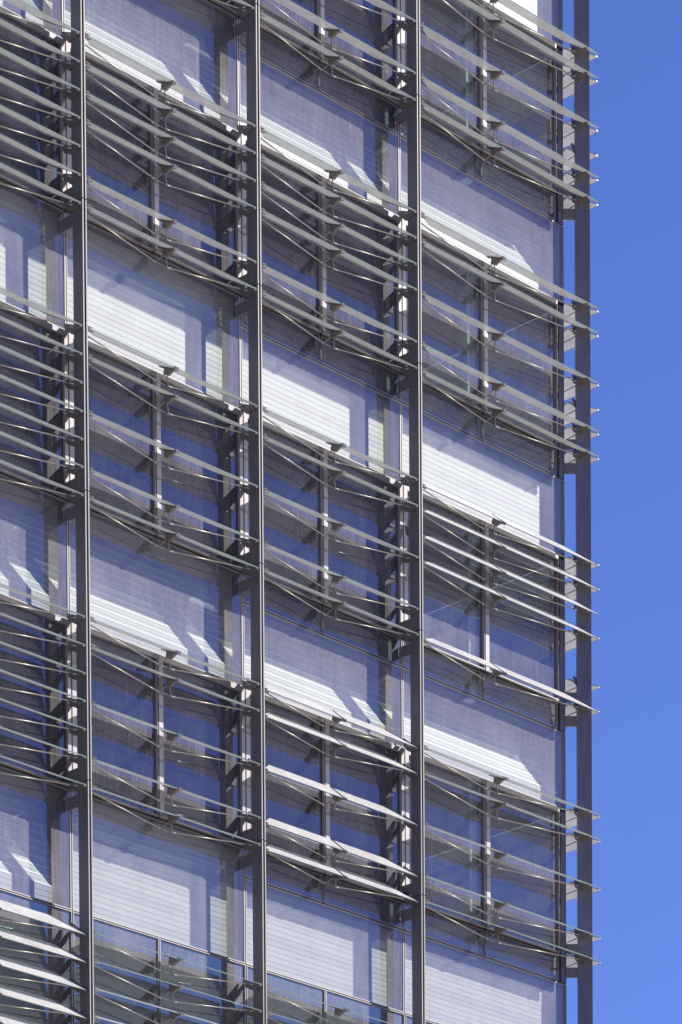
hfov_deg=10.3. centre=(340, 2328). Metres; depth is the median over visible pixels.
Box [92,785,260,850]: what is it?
glass louvre
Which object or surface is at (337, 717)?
glass louvre
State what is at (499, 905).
glass louvre
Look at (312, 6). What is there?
window
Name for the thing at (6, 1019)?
glass louvre
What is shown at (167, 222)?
glass louvre
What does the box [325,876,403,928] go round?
window
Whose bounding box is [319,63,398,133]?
window
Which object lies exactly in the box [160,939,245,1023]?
window
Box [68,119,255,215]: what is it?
glass louvre
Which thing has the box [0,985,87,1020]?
glass louvre
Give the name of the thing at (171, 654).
glass louvre
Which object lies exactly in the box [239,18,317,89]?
window
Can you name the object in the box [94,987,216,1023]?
glass louvre
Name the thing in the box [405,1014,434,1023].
window
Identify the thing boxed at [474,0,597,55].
glass louvre
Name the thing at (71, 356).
glass louvre
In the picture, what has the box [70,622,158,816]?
window
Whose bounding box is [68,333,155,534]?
window
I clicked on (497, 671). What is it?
glass louvre
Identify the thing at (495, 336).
glass louvre
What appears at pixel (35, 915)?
glass louvre
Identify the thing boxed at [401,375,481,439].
window
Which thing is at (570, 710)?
glass louvre
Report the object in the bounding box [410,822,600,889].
glass louvre
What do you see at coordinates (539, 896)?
window
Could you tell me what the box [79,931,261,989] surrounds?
glass louvre
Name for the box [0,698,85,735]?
glass louvre
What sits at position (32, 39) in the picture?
glass louvre
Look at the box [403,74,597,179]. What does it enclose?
glass louvre
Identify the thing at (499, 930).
glass louvre
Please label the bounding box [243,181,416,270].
glass louvre
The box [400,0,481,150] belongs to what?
window
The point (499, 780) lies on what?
glass louvre
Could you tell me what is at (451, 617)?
window
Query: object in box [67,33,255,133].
glass louvre
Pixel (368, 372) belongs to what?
window
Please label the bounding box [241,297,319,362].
window
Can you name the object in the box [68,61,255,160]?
glass louvre
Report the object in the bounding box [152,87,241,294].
window
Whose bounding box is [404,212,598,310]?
glass louvre
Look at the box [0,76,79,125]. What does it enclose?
glass louvre
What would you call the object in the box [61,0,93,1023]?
steel mast
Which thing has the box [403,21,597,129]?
glass louvre
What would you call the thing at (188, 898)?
office building
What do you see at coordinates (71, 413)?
glass louvre
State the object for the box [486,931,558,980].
window
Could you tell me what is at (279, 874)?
window
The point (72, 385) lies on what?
glass louvre
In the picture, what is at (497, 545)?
glass louvre
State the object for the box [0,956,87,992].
glass louvre
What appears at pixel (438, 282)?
window
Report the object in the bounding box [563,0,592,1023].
corner mast
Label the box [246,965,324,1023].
window
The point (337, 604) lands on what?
glass louvre
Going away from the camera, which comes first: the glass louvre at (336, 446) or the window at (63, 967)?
the window at (63, 967)
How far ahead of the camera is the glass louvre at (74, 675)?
52.89 m
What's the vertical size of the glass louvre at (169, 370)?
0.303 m
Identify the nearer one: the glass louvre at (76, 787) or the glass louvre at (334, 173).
the glass louvre at (76, 787)
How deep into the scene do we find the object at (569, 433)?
61.06 m
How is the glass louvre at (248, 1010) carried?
attached to the steel mast at (76, 220)
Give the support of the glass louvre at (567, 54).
attached to the corner mast at (580, 469)
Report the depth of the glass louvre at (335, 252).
56.70 m
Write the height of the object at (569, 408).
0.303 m
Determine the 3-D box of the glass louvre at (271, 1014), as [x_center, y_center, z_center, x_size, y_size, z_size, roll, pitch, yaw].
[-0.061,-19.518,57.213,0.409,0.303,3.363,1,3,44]
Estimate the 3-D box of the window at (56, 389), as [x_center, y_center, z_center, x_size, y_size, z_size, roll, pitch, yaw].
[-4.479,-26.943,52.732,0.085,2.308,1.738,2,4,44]
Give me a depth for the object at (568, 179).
60.87 m
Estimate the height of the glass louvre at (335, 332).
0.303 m
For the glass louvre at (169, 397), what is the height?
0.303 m
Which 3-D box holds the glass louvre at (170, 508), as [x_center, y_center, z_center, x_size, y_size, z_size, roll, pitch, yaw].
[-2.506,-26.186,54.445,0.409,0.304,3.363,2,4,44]
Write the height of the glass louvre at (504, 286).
0.303 m
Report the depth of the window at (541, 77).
59.95 m
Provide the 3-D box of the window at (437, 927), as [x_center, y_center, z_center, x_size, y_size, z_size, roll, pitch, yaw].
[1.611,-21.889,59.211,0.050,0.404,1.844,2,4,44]
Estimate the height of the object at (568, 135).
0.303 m
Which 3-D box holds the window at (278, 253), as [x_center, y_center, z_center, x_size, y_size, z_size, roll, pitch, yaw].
[-0.906,-31.129,56.247,0.085,2.308,1.653,2,4,44]
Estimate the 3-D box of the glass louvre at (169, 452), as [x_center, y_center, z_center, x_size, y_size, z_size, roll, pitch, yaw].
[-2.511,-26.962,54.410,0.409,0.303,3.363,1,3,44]
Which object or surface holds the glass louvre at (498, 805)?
attached to the steel mast at (412, 383)
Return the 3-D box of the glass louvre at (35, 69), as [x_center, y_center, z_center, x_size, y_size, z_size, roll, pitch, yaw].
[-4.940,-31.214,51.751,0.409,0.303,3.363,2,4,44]
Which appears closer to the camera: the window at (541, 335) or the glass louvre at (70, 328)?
the glass louvre at (70, 328)
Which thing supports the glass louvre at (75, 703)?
attached to the steel mast at (76, 220)
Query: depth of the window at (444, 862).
59.28 m
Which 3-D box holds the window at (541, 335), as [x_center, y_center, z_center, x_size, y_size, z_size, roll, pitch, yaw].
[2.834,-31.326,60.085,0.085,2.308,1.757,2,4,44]
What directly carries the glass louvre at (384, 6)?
attached to the steel mast at (251, 305)
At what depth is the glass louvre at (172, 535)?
54.48 m
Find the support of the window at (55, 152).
in the office building
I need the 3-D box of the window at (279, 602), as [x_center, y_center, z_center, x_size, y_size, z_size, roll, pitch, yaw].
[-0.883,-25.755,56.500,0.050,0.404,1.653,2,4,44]
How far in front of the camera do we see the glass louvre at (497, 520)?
59.50 m
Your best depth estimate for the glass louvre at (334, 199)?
56.67 m
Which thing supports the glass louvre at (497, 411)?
attached to the steel mast at (412, 383)
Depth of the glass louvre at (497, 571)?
59.51 m
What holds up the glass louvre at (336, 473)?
attached to the steel mast at (251, 305)
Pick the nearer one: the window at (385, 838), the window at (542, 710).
the window at (385, 838)
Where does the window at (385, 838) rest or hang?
in the office building
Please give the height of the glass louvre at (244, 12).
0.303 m
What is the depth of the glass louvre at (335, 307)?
56.73 m
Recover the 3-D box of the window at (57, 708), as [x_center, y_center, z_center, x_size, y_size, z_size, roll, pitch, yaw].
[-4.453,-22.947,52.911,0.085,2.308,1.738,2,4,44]
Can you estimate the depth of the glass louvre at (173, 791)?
54.65 m
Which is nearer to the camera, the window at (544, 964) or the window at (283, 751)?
the window at (283, 751)
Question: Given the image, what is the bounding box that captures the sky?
[562,0,681,1023]
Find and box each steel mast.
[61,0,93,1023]
[235,0,266,1023]
[396,0,425,1023]
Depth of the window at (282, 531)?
56.55 m
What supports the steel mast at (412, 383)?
attached to the office building
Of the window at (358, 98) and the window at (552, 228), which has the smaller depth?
the window at (358, 98)
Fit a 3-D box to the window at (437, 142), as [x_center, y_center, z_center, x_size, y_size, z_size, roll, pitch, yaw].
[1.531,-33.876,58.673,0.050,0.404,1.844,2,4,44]
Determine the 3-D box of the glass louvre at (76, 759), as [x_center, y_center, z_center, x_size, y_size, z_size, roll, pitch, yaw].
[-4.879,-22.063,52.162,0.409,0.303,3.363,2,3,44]
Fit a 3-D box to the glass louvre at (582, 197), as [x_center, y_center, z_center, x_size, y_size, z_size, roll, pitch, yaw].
[2.534,-34.057,59.328,0.409,0.303,4.197,2,4,44]
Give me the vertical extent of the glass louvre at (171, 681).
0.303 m
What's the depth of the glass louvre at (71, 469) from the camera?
52.72 m
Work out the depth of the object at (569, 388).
61.10 m
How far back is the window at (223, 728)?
55.40 m
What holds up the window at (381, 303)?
in the office building
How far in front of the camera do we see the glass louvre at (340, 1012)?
57.07 m
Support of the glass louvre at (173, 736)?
attached to the steel mast at (76, 220)
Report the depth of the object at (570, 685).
61.23 m
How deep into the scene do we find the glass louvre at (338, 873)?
57.13 m
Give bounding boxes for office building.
[0,0,565,1023]
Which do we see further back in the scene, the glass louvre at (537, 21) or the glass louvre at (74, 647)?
the glass louvre at (537, 21)
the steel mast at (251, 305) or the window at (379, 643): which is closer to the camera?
the steel mast at (251, 305)
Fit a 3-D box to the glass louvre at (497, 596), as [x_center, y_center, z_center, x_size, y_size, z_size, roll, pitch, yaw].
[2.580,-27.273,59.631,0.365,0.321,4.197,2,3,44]
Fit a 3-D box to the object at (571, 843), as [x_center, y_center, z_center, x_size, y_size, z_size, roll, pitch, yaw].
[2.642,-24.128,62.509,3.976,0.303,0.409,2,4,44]
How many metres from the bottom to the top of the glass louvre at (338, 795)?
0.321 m
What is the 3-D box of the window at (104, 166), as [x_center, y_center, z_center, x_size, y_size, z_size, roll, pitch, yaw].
[-3.306,-31.002,53.784,0.085,2.308,1.653,2,4,44]
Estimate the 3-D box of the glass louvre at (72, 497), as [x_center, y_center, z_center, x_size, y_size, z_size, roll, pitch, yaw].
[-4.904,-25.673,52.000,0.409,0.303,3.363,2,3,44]
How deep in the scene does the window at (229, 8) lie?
55.35 m
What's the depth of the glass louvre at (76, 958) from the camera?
52.91 m
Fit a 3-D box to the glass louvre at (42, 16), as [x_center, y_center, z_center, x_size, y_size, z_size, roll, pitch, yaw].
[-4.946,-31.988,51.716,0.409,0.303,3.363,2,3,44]
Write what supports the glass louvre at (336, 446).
attached to the steel mast at (251, 305)
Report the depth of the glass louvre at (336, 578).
56.92 m
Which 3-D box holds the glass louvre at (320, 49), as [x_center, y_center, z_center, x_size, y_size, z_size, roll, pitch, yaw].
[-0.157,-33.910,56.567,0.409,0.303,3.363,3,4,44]
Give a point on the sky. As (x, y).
(635, 102)
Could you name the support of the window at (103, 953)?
in the office building
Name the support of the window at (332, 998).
in the office building
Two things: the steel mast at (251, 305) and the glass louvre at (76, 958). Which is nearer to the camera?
the glass louvre at (76, 958)
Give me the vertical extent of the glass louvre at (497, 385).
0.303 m
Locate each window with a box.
[0,6,65,208]
[0,301,68,498]
[0,594,71,787]
[0,889,72,1023]
[65,41,153,251]
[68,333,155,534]
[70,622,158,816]
[72,912,158,1023]
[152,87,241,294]
[155,372,243,571]
[157,655,245,846]
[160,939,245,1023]
[210,0,237,15]
[239,0,319,59]
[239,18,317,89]
[240,134,321,332]
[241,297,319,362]
[243,412,322,604]
[243,574,321,633]
[245,689,324,873]
[245,849,323,902]
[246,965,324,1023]
[319,0,399,105]
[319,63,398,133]
[321,176,401,371]
[321,336,400,400]
[322,448,403,637]
[323,607,401,665]
[324,719,404,900]
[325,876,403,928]
[326,990,404,1023]
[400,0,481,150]
[400,108,480,178]
[401,219,483,411]
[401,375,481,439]
[403,485,484,670]
[403,640,482,698]
[404,749,485,928]
[404,903,484,955]
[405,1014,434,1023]
[482,0,556,192]
[482,154,555,219]
[483,262,557,448]
[483,414,556,474]
[484,522,558,700]
[484,674,557,728]
[485,780,559,953]
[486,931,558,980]
[535,228,554,237]
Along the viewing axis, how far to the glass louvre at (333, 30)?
56.67 m
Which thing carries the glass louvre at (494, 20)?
attached to the steel mast at (412, 383)
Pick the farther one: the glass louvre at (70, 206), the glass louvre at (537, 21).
the glass louvre at (537, 21)
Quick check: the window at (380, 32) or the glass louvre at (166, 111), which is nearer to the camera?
the glass louvre at (166, 111)
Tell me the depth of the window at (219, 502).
55.23 m
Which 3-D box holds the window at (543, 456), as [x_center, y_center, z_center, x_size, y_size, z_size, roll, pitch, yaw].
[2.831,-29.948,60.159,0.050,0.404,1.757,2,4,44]
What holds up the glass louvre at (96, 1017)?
attached to the steel mast at (76, 220)
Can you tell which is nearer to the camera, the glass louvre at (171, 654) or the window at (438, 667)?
the glass louvre at (171, 654)
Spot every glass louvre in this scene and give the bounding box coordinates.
[0,0,79,40]
[0,19,79,69]
[0,47,79,97]
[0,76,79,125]
[0,105,80,154]
[0,134,80,182]
[0,163,80,210]
[0,287,81,333]
[0,316,82,361]
[0,345,82,389]
[0,374,82,418]
[0,403,83,446]
[0,431,83,473]
[0,459,83,501]
[0,583,84,623]
[0,612,85,651]
[0,641,85,679]
[0,669,85,707]
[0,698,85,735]
[0,725,86,763]
[0,754,86,791]
[0,900,86,937]
[0,928,86,964]
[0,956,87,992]
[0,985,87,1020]
[0,1013,37,1023]
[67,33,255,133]
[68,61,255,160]
[68,90,255,188]
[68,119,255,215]
[69,175,256,269]
[69,204,256,296]
[71,326,257,412]
[71,354,257,439]
[72,495,258,574]
[73,467,258,547]
[74,410,257,493]
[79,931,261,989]
[90,616,259,690]
[91,644,259,716]
[91,701,259,770]
[92,756,260,823]
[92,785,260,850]
[94,959,261,1016]
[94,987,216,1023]
[94,1015,123,1023]
[214,0,254,16]
[242,9,415,106]
[243,126,416,219]
[243,153,416,244]
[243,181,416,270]
[244,208,416,296]
[244,262,416,348]
[244,290,417,374]
[246,406,417,485]
[246,433,417,512]
[246,487,418,563]
[246,541,418,614]
[247,678,417,750]
[247,705,418,776]
[247,758,418,827]
[248,811,418,878]
[248,840,418,904]
[264,568,418,640]
[267,0,415,80]
[267,984,391,1023]
[267,1010,306,1023]
[342,0,415,28]
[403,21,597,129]
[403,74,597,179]
[403,100,598,203]
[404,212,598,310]
[404,238,598,335]
[404,290,598,384]
[404,341,598,433]
[405,368,599,458]
[405,476,598,566]
[405,502,598,590]
[405,526,598,615]
[405,553,598,639]
[406,631,598,712]
[407,745,600,816]
[407,771,600,841]
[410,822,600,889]
[410,874,600,938]
[425,899,600,963]
[442,0,597,79]
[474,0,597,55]
[563,44,596,73]
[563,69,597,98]
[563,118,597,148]
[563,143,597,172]
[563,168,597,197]
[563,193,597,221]
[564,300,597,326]
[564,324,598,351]
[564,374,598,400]
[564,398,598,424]
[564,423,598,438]
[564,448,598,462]
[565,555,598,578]
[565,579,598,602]
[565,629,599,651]
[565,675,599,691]
[565,702,599,715]
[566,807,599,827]
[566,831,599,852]
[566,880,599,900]
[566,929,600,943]
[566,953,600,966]
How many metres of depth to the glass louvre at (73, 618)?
52.83 m
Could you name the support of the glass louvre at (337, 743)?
attached to the steel mast at (251, 305)
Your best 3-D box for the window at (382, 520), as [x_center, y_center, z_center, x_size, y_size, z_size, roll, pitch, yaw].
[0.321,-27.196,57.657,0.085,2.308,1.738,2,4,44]
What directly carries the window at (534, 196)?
in the office building
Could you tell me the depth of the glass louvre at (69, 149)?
52.51 m
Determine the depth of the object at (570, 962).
61.46 m
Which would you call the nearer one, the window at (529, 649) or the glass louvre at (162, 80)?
the glass louvre at (162, 80)
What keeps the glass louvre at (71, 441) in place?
attached to the steel mast at (76, 220)
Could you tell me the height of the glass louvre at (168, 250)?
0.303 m
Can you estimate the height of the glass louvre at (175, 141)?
0.303 m

